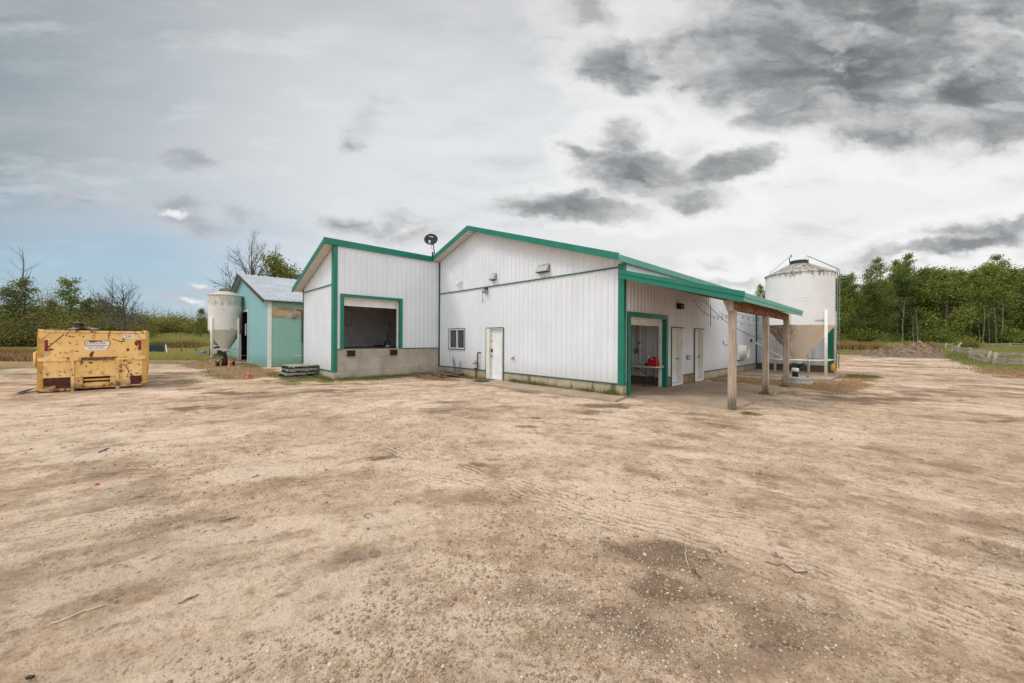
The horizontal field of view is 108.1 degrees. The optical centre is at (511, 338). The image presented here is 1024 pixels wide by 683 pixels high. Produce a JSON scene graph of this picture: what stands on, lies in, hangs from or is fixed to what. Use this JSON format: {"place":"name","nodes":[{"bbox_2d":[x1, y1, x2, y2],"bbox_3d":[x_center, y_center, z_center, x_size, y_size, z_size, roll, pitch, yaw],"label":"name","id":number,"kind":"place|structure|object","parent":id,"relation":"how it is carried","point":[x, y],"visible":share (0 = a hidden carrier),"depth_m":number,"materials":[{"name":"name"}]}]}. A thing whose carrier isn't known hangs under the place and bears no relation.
{"place":"outdoors","nodes":[
{"label":"outdoors","id":0,"kind":"place"},
{"bbox_2d":[167,362,402,389],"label":"short grass","id":1,"kind":"structure","parent":0,"point":[243,364],"depth_m":15.57,"materials":[{"name":"plant"}]},
{"bbox_2d":[0,354,1023,682],"bbox_3d":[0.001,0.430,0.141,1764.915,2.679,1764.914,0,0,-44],"label":"ground","id":2,"kind":"structure","parent":0,"point":[292,564],"depth_m":3.46,"materials":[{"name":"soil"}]},
{"bbox_2d":[0,282,25,327],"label":"bushy tree","id":3,"kind":"object","parent":2,"relation":"on","point":[5,305],"visible":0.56,"depth_m":51.61,"materials":[{"name":"green plant"}]},
{"bbox_2d":[0,346,31,353],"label":"tall weeds","id":4,"kind":"object","parent":2,"relation":"on","point":[10,350],"visible":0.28,"depth_m":27.84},
{"bbox_2d":[0,351,33,361],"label":"tall weeds","id":5,"kind":"object","parent":2,"relation":"on","point":[18,357],"visible":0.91,"depth_m":25.19,"materials":[{"name":"plant"}]},
{"bbox_2d":[0,321,36,346],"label":"shrub","id":6,"kind":"object","parent":2,"relation":"on","point":[11,337],"visible":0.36,"depth_m":48.87,"materials":[{"name":"green plant"}]},
{"bbox_2d":[0,277,49,329],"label":"bushy tree","id":7,"kind":"object","parent":2,"relation":"on","point":[26,296],"visible":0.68,"depth_m":52.60,"materials":[{"name":"green plant"}]},
{"bbox_2d":[0,245,50,323],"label":"bare tree","id":8,"kind":"object","parent":2,"relation":"on","point":[21,291],"visible":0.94,"depth_m":51.98,"materials":[{"name":"brown plant"}]},
{"bbox_2d":[0,307,72,347],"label":"shrub","id":9,"kind":"object","parent":2,"relation":"on","point":[23,327],"visible":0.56,"depth_m":49.51,"materials":[{"name":"green plant"}]},
{"bbox_2d":[36,298,58,318],"bbox_3d":[-72.203,-2.667,57.953,3.552,7.635,4.403,0,0,-44],"label":"bushy tree","id":10,"kind":"object","parent":2,"relation":"on","point":[50,302],"visible":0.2,"depth_m":57.88,"materials":[{"name":"green plant"}]},
{"bbox_2d":[19,296,97,319],"bbox_3d":[-72.424,-2.873,60.592,15.089,7.638,15.296,0,0,32],"label":"shrub","id":11,"kind":"object","parent":2,"relation":"on","point":[57,307],"visible":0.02,"depth_m":57.58,"materials":[{"name":"green plant"}]},
{"bbox_2d":[30,311,93,330],"bbox_3d":[-63.585,-1.509,53.647,9.708,5.616,9.760,0,0,3],"label":"shrub","id":12,"kind":"object","parent":2,"relation":"on","point":[66,323],"visible":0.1,"depth_m":52.22,"materials":[{"name":"green plant"}]},
{"bbox_2d":[43,275,89,323],"bbox_3d":[-65.231,-4.021,55.213,5.732,10.649,5.381,0,0,-26],"label":"bushy tree","id":13,"kind":"object","parent":2,"relation":"on","point":[67,283],"visible":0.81,"depth_m":54.42,"materials":[{"name":"green plant"}]},
{"bbox_2d":[51,604,104,623],"bbox_3d":[-2.683,1.700,2.298,0.033,0.010,0.217,0,0,40],"label":"straw stalk","id":14,"kind":"object","parent":2,"relation":"on","point":[77,613],"visible":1,"depth_m":2.30,"materials":[{"name":"beige plant"}]},
{"bbox_2d":[75,297,99,323],"bbox_3d":[-63.712,-2.749,56.161,4.430,7.775,3.501,0,0,-27],"label":"bushy tree","id":15,"kind":"object","parent":2,"relation":"on","point":[86,305],"visible":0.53,"depth_m":55.85,"materials":[{"name":"green plant"}]},
{"bbox_2d":[33,329,148,391],"bbox_3d":[-15.306,0.674,13.897,2.485,1.940,5.550,0,0,-44],"label":"dumpster","id":16,"kind":"object","parent":2,"relation":"on","point":[71,360],"visible":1,"depth_m":11.90,"materials":[{"name":"yellow paint"}]},
{"bbox_2d":[93,297,112,320],"bbox_3d":[-67.687,-3.132,61.080,3.550,7.631,4.400,0,0,41],"label":"bushy tree","id":17,"kind":"object","parent":2,"relation":"on","point":[99,302],"visible":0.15,"depth_m":60.90,"materials":[{"name":"green plant"}]},
{"bbox_2d":[96,304,113,323],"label":"bushy tree","id":18,"kind":"object","parent":2,"relation":"on","point":[103,310],"visible":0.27,"depth_m":59.64,"materials":[{"name":"green plant"}]},
{"bbox_2d":[50,293,162,330],"bbox_3d":[-68.043,-3.569,63.033,14.361,8.263,14.283,0,0,-13],"label":"shrub","id":19,"kind":"object","parent":2,"relation":"on","point":[126,317],"visible":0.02,"depth_m":62.73,"materials":[{"name":"green plant"}]},
{"bbox_2d":[61,305,153,336],"bbox_3d":[-60.877,-1.885,55.740,10.402,6.018,10.459,0,0,7],"label":"shrub","id":20,"kind":"object","parent":2,"relation":"on","point":[106,326],"visible":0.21,"depth_m":54.41,"materials":[{"name":"green plant"}]},
{"bbox_2d":[94,276,120,328],"bbox_3d":[-62.403,-4.720,57.540,4.512,11.404,3.159,0,0,29],"label":"bare tree","id":21,"kind":"object","parent":2,"relation":"on","point":[111,299],"visible":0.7,"depth_m":57.80,"materials":[{"name":"brown plant"}]},
{"bbox_2d":[77,280,160,330],"bbox_3d":[-52.602,-3.450,50.383,7.179,10.002,7.293,0,0,-8],"label":"bare tree","id":22,"kind":"object","parent":2,"relation":"on","point":[122,320],"visible":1,"depth_m":49.86,"materials":[{"name":"brown plant"}]},
{"bbox_2d":[1,344,239,360],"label":"field grass","id":23,"kind":"structure","parent":2,"relation":"on","point":[186,353],"depth_m":31.82,"materials":[{"name":"plant"}]},
{"bbox_2d":[101,322,150,330],"bbox_3d":[-59.330,-0.881,56.265,7.522,3.808,7.626,0,0,9],"label":"shrub","id":24,"kind":"object","parent":2,"relation":"on","point":[136,329],"visible":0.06,"depth_m":56.41,"materials":[{"name":"green plant"}]},
{"bbox_2d":[118,319,168,336],"bbox_3d":[-60.716,-1.439,59.502,7.354,4.231,7.315,0,0,-9],"label":"shrub","id":25,"kind":"object","parent":2,"relation":"on","point":[144,327],"visible":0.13,"depth_m":60.25,"materials":[{"name":"green plant"}]},
{"bbox_2d":[133,309,175,333],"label":"shrub","id":26,"kind":"object","parent":2,"relation":"on","point":[159,322],"visible":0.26,"depth_m":70.15,"materials":[{"name":"green plant"}]},
{"bbox_2d":[149,344,164,352],"bbox_3d":[-37.008,1.036,38.503,1.903,0.950,0.094,0,0,0],"label":"corral panel","id":27,"kind":"object","parent":2,"relation":"on","point":[157,348],"visible":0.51,"depth_m":38.48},
{"bbox_2d":[154,311,184,321],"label":"shrub","id":28,"kind":"object","parent":2,"relation":"on","point":[171,317],"visible":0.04,"depth_m":75.87,"materials":[{"name":"green plant"}]},
{"bbox_2d":[149,339,201,348],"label":"tall weeds","id":29,"kind":"object","parent":2,"relation":"on","point":[189,344],"visible":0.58,"depth_m":51.14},
{"bbox_2d":[159,315,197,332],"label":"shrub","id":30,"kind":"object","parent":2,"relation":"on","point":[176,326],"visible":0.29,"depth_m":70.20,"materials":[{"name":"green plant"}]},
{"bbox_2d":[149,331,217,345],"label":"tall weeds","id":31,"kind":"object","parent":2,"relation":"on","point":[171,337],"visible":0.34,"depth_m":58.64,"materials":[{"name":"green plant"}]},
{"bbox_2d":[168,314,208,333],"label":"shrub","id":32,"kind":"object","parent":2,"relation":"on","point":[191,328],"visible":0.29,"depth_m":68.45,"materials":[{"name":"green plant"}]},
{"bbox_2d":[192,308,207,336],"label":"bushy tree","id":33,"kind":"object","parent":2,"relation":"on","point":[199,321],"visible":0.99,"depth_m":63.94,"materials":[{"name":"green plant"}]},
{"bbox_2d":[210,351,234,365],"bbox_3d":[-17.280,1.188,22.153,1.188,0.888,0.304,0,0,-44],"label":"auger stand","id":34,"kind":"object","parent":2,"relation":"on","point":[224,359],"visible":0.91,"depth_m":22.12,"materials":[{"name":"black metal"}]},
{"bbox_2d":[207,288,242,361],"bbox_3d":[-20.822,-1.007,26.981,2.070,5.280,2.081,0,0,-44],"label":"feed bin","id":35,"kind":"object","parent":2,"relation":"on","point":[225,317],"visible":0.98,"depth_m":26.32,"materials":[{"name":"metal"}]},
{"bbox_2d":[207,229,278,288],"bbox_3d":[-32.523,-6.114,45.543,7.898,15.931,7.775,0,0,-35],"label":"bare tree","id":36,"kind":"object","parent":2,"relation":"on","point":[252,272],"visible":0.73,"depth_m":45.16,"materials":[{"name":"grey plant"}]},
{"bbox_2d":[227,273,303,367],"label":"teal barn","id":37,"kind":"structure","parent":2,"relation":"on","point":[272,307],"depth_m":22.51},
{"bbox_2d":[253,243,294,278],"bbox_3d":[-30.110,-5.366,47.611,6.903,14.271,5.998,0,0,-3],"label":"leafy tree","id":38,"kind":"object","parent":2,"relation":"on","point":[277,264],"visible":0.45,"depth_m":46.49,"materials":[{"name":"green plant"}]},
{"bbox_2d":[280,261,302,279],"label":"leafy tree","id":39,"kind":"object","parent":2,"relation":"on","point":[294,276],"visible":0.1,"depth_m":47.71,"materials":[{"name":"green plant"}]},
{"bbox_2d":[278,371,315,377],"bbox_3d":[-9.365,1.562,16.195,1.000,0.170,1.200,0,0,44],"label":"pallet","id":40,"kind":"object","parent":2,"relation":"on","point":[284,375],"visible":0.69,"depth_m":15.96,"materials":[{"name":"grey wood"}]},
{"bbox_2d":[281,367,317,373],"bbox_3d":[-9.278,1.391,16.221,1.200,0.170,1.000,0,0,-42],"label":"pallet","id":41,"kind":"object","parent":40,"relation":"on","point":[286,371],"visible":0.66,"depth_m":16.00,"materials":[{"name":"grey wood"}]},
{"bbox_2d":[281,364,318,369],"bbox_3d":[-9.249,1.219,16.221,1.000,0.170,1.200,0,0,43],"label":"pallet","id":42,"kind":"object","parent":41,"relation":"on","point":[300,366],"visible":1,"depth_m":16.07,"materials":[{"name":"grey wood"}]},
{"bbox_2d":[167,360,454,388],"bbox_3d":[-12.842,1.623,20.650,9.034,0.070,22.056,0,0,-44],"label":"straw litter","id":43,"kind":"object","parent":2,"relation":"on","point":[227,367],"visible":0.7,"depth_m":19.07,"materials":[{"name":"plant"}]},
{"bbox_2d":[436,373,490,380],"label":"dead leaves","id":44,"kind":"object","parent":2,"relation":"on","point":[473,378],"visible":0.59,"depth_m":15.95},
{"bbox_2d":[465,380,625,401],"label":"walkway","id":45,"kind":"structure","parent":2,"relation":"on","point":[556,391],"depth_m":12.16,"materials":[{"name":"concrete"}]},
{"bbox_2d":[509,378,623,395],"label":"foundation weeds","id":46,"kind":"object","parent":45,"relation":"on","point":[533,382],"visible":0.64,"depth_m":12.91,"materials":[{"name":"green plant"}]},
{"bbox_2d":[311,372,793,396],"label":"foundation weeds","id":47,"kind":"object","parent":2,"relation":"on","point":[394,374],"visible":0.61,"depth_m":15.67,"materials":[{"name":"green plant"}]},
{"bbox_2d":[292,225,840,409],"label":"farm building","id":48,"kind":"structure","parent":2,"relation":"on","point":[579,317],"depth_m":15.02,"materials":[{"name":"white"}]},
{"bbox_2d":[373,319,390,347],"bbox_3d":[-6.172,-0.259,17.686,0.400,1.372,1.310,0,0,-44],"label":"pallet jack","id":49,"kind":"object","parent":48,"relation":"on","point":[387,343],"visible":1,"depth_m":17.26,"materials":[{"name":"blue paint"}]},
{"bbox_2d":[424,234,437,256],"bbox_3d":[-3.928,-4.545,17.989,0.505,1.125,0.505,0,0,-44],"label":"satellite dish","id":50,"kind":"object","parent":48,"relation":"attached to","point":[430,239],"visible":0.99,"depth_m":18.04,"materials":[{"name":"grey"}]},
{"bbox_2d":[448,328,464,349],"bbox_3d":[-2.549,0.011,17.323,0.130,0.990,1.310,0,0,-44],"label":"window","id":51,"kind":"structure","parent":48,"relation":"in","point":[456,336],"depth_m":17.31,"materials":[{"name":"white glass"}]},
{"bbox_2d":[486,327,503,380],"bbox_3d":[-0.670,0.611,15.398,0.195,2.150,1.085,0,0,-44],"label":"door","id":52,"kind":"structure","parent":48,"relation":"in","point":[494,338],"depth_m":15.44,"materials":[{"name":"white paint"}]},
{"bbox_2d":[541,263,549,272],"bbox_3d":[1.177,-2.533,13.270,0.170,0.300,0.310,0,0,-44],"label":"vent hood","id":53,"kind":"object","parent":48,"relation":"attached to","point":[545,268],"visible":1,"depth_m":13.21,"materials":[{"name":"grey metal"}]},
{"bbox_2d":[671,327,683,385],"bbox_3d":[6.084,0.644,13.896,1.080,2.160,0.250,0,0,-44],"label":"door","id":54,"kind":"structure","parent":48,"relation":"in","point":[677,332],"depth_m":14.15,"materials":[{"name":"paint"}]},
{"bbox_2d":[694,328,704,381],"bbox_3d":[7.665,0.653,15.411,1.060,2.160,0.250,0,0,-44],"label":"door","id":55,"kind":"structure","parent":48,"relation":"in","point":[698,334],"depth_m":15.68,"materials":[{"name":"paint"}]},
{"bbox_2d":[737,343,749,360],"bbox_3d":[11.956,0.685,19.129,1.020,0.875,0.370,0,0,-44],"label":"exhaust fan","id":56,"kind":"object","parent":48,"relation":"attached to","point":[743,351],"visible":1,"depth_m":18.97,"materials":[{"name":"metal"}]},
{"bbox_2d":[628,380,787,409],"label":"porch slab","id":57,"kind":"structure","parent":2,"relation":"on","point":[708,393],"depth_m":11.53,"materials":[{"name":"concrete"}]},
{"bbox_2d":[631,364,663,386],"bbox_3d":[4.570,1.339,13.709,0.760,0.747,1.930,0,0,-44],"label":"folding table","id":58,"kind":"object","parent":57,"relation":"on","point":[638,365],"visible":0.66,"depth_m":13.23,"materials":[{"name":"beige plastic"}]},
{"bbox_2d":[647,354,658,365],"bbox_3d":[5.003,0.764,13.198,0.205,0.407,0.407,0,0,-44],"label":"fuel can","id":59,"kind":"object","parent":58,"relation":"on","point":[653,361],"visible":0.98,"depth_m":13.10,"materials":[{"name":"red plastic"}]},
{"bbox_2d":[753,284,764,298],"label":"aspen tree","id":60,"kind":"object","parent":2,"relation":"on","point":[761,291],"visible":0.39,"depth_m":74.79,"materials":[{"name":"green plant"}]},
{"bbox_2d":[737,369,840,380],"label":"silo slab","id":61,"kind":"structure","parent":2,"relation":"on","point":[817,376],"depth_m":18.08,"materials":[{"name":"concrete"}]},
{"bbox_2d":[764,255,839,376],"bbox_3d":[14.199,-1.203,18.302,2.976,5.946,2.913,0,0,-44],"label":"feed bin","id":62,"kind":"object","parent":61,"relation":"on","point":[806,287],"visible":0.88,"depth_m":17.34,"materials":[{"name":"metal"}]},
{"bbox_2d":[750,339,804,370],"bbox_3d":[13.692,0.798,19.362,0.544,1.558,2.848,0,0,-24],"label":"feed auger","id":63,"kind":"object","parent":62,"relation":"attached to","point":[799,365],"visible":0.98,"depth_m":18.69,"materials":[{"name":"paint"}]},
{"bbox_2d":[781,368,812,383],"bbox_3d":[11.648,1.516,15.167,1.040,0.640,1.040,0,0,-44],"label":"well cover","id":64,"kind":"object","parent":2,"relation":"on","point":[794,378],"visible":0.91,"depth_m":14.84,"materials":[{"name":"concrete"}]},
{"bbox_2d":[711,375,882,394],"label":"straw litter","id":65,"kind":"object","parent":2,"relation":"on","point":[856,384],"visible":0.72,"depth_m":14.80,"materials":[{"name":"plant"}]},
{"bbox_2d":[837,329,851,340],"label":"shrub","id":66,"kind":"object","parent":2,"relation":"on","point":[842,336],"visible":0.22,"depth_m":81.16,"materials":[{"name":"green plant"}]},
{"bbox_2d":[835,276,867,333],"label":"aspen tree","id":67,"kind":"object","parent":2,"relation":"on","point":[844,304],"visible":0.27,"depth_m":82.32,"materials":[{"name":"green plant"}]},
{"bbox_2d":[836,272,866,333],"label":"aspen tree","id":68,"kind":"object","parent":2,"relation":"on","point":[847,284],"visible":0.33,"depth_m":83.81,"materials":[{"name":"green plant"}]},
{"bbox_2d":[838,320,872,341],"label":"shrub","id":69,"kind":"object","parent":2,"relation":"on","point":[855,336],"visible":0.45,"depth_m":82.30,"materials":[{"name":"green plant"}]},
{"bbox_2d":[843,282,874,332],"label":"aspen tree","id":70,"kind":"object","parent":2,"relation":"on","point":[855,286],"visible":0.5,"depth_m":85.23,"materials":[{"name":"green plant"}]},
{"bbox_2d":[837,340,886,350],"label":"tall weeds","id":71,"kind":"object","parent":2,"relation":"on","point":[852,345],"visible":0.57,"depth_m":58.30,"materials":[{"name":"plant"}]},
{"bbox_2d":[856,256,889,316],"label":"aspen tree","id":72,"kind":"object","parent":2,"relation":"on","point":[867,273],"visible":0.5,"depth_m":93.73,"materials":[{"name":"green plant"}]},
{"bbox_2d":[852,279,901,334],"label":"aspen tree","id":73,"kind":"object","parent":2,"relation":"on","point":[876,296],"visible":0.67,"depth_m":85.51,"materials":[{"name":"green plant"}]},
{"bbox_2d":[863,327,895,342],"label":"shrub","id":74,"kind":"object","parent":2,"relation":"on","point":[881,336],"visible":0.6,"depth_m":81.23,"materials":[{"name":"green plant"}]},
{"bbox_2d":[864,276,906,332],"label":"aspen tree","id":75,"kind":"object","parent":2,"relation":"on","point":[886,285],"visible":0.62,"depth_m":87.31,"materials":[{"name":"green plant"}]},
{"bbox_2d":[882,342,906,349],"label":"tall weeds","id":76,"kind":"object","parent":2,"relation":"on","point":[891,344],"visible":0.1,"depth_m":60.35,"materials":[{"name":"green plant"}]},
{"bbox_2d":[883,330,907,342],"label":"shrub","id":77,"kind":"object","parent":2,"relation":"on","point":[897,337],"visible":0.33,"depth_m":82.83,"materials":[{"name":"green plant"}]},
{"bbox_2d":[847,340,947,357],"bbox_3d":[44.320,1.255,42.819,17.000,2.230,11.000,0,0,-44],"label":"dirt pile","id":78,"kind":"object","parent":2,"relation":"on","point":[919,349],"visible":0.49,"depth_m":40.03,"materials":[{"name":"soil"}]},
{"bbox_2d":[876,269,923,334],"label":"aspen tree","id":79,"kind":"object","parent":2,"relation":"on","point":[899,280],"visible":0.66,"depth_m":87.78,"materials":[{"name":"green plant"}]},
{"bbox_2d":[885,259,915,296],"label":"aspen tree","id":80,"kind":"object","parent":2,"relation":"on","point":[899,265],"visible":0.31,"depth_m":93.05,"materials":[{"name":"green plant"}]},
{"bbox_2d":[889,252,921,342],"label":"aspen tree","id":81,"kind":"object","parent":2,"relation":"on","point":[906,258],"visible":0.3,"depth_m":93.62,"materials":[{"name":"green plant"}]},
{"bbox_2d":[881,274,944,335],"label":"aspen tree","id":82,"kind":"object","parent":2,"relation":"on","point":[916,281],"visible":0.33,"depth_m":88.47,"materials":[{"name":"green plant"}]},
{"bbox_2d":[903,341,937,347],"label":"tall weeds","id":83,"kind":"object","parent":2,"relation":"on","point":[932,344],"visible":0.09,"depth_m":60.72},
{"bbox_2d":[900,264,941,326],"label":"aspen tree","id":84,"kind":"object","parent":2,"relation":"on","point":[926,275],"visible":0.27,"depth_m":90.41,"materials":[{"name":"green plant"}]},
{"bbox_2d":[901,321,949,342],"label":"shrub","id":85,"kind":"object","parent":2,"relation":"on","point":[920,334],"visible":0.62,"depth_m":83.84,"materials":[{"name":"green plant"}]},
{"bbox_2d":[915,325,964,342],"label":"shrub","id":86,"kind":"object","parent":2,"relation":"on","point":[946,337],"visible":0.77,"depth_m":81.15,"materials":[{"name":"green plant"}]},
{"bbox_2d":[909,265,984,335],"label":"aspen tree","id":87,"kind":"object","parent":2,"relation":"on","point":[945,279],"visible":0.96,"depth_m":83.33,"materials":[{"name":"green plant"}]},
{"bbox_2d":[931,268,989,334],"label":"aspen tree","id":88,"kind":"object","parent":2,"relation":"on","point":[968,297],"visible":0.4,"depth_m":83.57,"materials":[{"name":"green plant"}]},
{"bbox_2d":[949,329,975,342],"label":"shrub","id":89,"kind":"object","parent":2,"relation":"on","point":[958,333],"visible":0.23,"depth_m":82.19,"materials":[{"name":"green plant"}]},
{"bbox_2d":[950,334,986,347],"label":"shrub","id":90,"kind":"object","parent":2,"relation":"on","point":[967,342],"visible":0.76,"depth_m":69.39,"materials":[{"name":"green plant"}]},
{"bbox_2d":[960,329,983,341],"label":"shrub","id":91,"kind":"object","parent":2,"relation":"on","point":[977,338],"visible":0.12,"depth_m":83.67,"materials":[{"name":"green plant"}]},
{"bbox_2d":[944,268,1001,337],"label":"aspen tree","id":92,"kind":"object","parent":2,"relation":"on","point":[974,275],"visible":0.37,"depth_m":84.53,"materials":[{"name":"green plant"}]},
{"bbox_2d":[954,346,991,363],"bbox_3d":[45.541,1.431,36.994,31.507,1.314,0.646,0,0,-42],"label":"rail fence","id":93,"kind":"object","parent":2,"relation":"on","point":[971,353],"visible":0.75,"depth_m":30.89,"materials":[{"name":"grey wood"}]},
{"bbox_2d":[934,364,1023,377],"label":"straw litter","id":94,"kind":"object","parent":2,"relation":"on","point":[1007,372],"visible":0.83,"depth_m":20.50,"materials":[{"name":"plant"}]},
{"bbox_2d":[936,343,1023,345],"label":"rail fence","id":95,"kind":"object","parent":2,"relation":"on","point":[1009,344],"visible":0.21,"depth_m":76.04,"materials":[{"name":"grey wood"}]},
{"bbox_2d":[957,261,1023,341],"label":"aspen tree","id":96,"kind":"object","parent":2,"relation":"on","point":[991,272],"visible":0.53,"depth_m":84.83,"materials":[{"name":"green plant"}]},
{"bbox_2d":[973,267,1023,334],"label":"aspen tree","id":97,"kind":"object","parent":2,"relation":"on","point":[1011,283],"visible":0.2,"depth_m":85.98,"materials":[{"name":"green plant"}]},
{"bbox_2d":[981,254,1016,301],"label":"aspen tree","id":98,"kind":"object","parent":2,"relation":"on","point":[997,258],"visible":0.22,"depth_m":93.04,"materials":[{"name":"green plant"}]},
{"bbox_2d":[978,320,1023,344],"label":"shrub","id":99,"kind":"object","parent":2,"relation":"on","point":[1008,337],"visible":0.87,"depth_m":81.82,"materials":[{"name":"green plant"}]},
{"bbox_2d":[980,267,1023,331],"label":"aspen tree","id":100,"kind":"object","parent":2,"relation":"on","point":[1015,272],"visible":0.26,"depth_m":87.27,"materials":[{"name":"green plant"}]},
{"bbox_2d":[990,266,1023,332],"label":"aspen tree","id":101,"kind":"object","parent":2,"relation":"on","point":[1022,276],"visible":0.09,"depth_m":88.97,"materials":[{"name":"green plant"}]},
{"bbox_2d":[992,352,1023,365],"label":"rail fence","id":102,"kind":"object","parent":2,"relation":"on","point":[995,359],"visible":0.84,"depth_m":24.33,"materials":[{"name":"grey wood"}]},
{"bbox_2d":[0,0,1023,322],"label":"sky","id":103,"kind":"structure","parent":0,"point":[719,142],"materials":[{"name":"grey"}]},
{"bbox_2d":[846,373,925,382],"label":"short grass","id":104,"kind":"structure","parent":0,"point":[863,375],"depth_m":17.54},
{"bbox_2d":[837,344,1023,357],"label":"pasture grass","id":105,"kind":"structure","parent":0,"point":[998,348],"depth_m":57.54,"materials":[{"name":"plant"}]},
{"bbox_2d":[938,355,1023,370],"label":"pasture grass","id":106,"kind":"structure","parent":0,"point":[964,360],"depth_m":26.50,"materials":[{"name":"plant"}]},
{"bbox_3d":[-15.372,-0.117,14.003,2.100,0.200,5.000,0,0,-44],"label":"rubbish heap","id":107,"kind":"object","parent":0,"visible":0},
{"bbox_2d":[74,323,87,330],"bbox_3d":[-14.256,-0.295,12.294,0.224,0.470,0.591,0,0,-37],"label":"scrap board","id":108,"kind":"object","parent":107,"relation":"on","point":[77,325],"visible":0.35,"depth_m":12.10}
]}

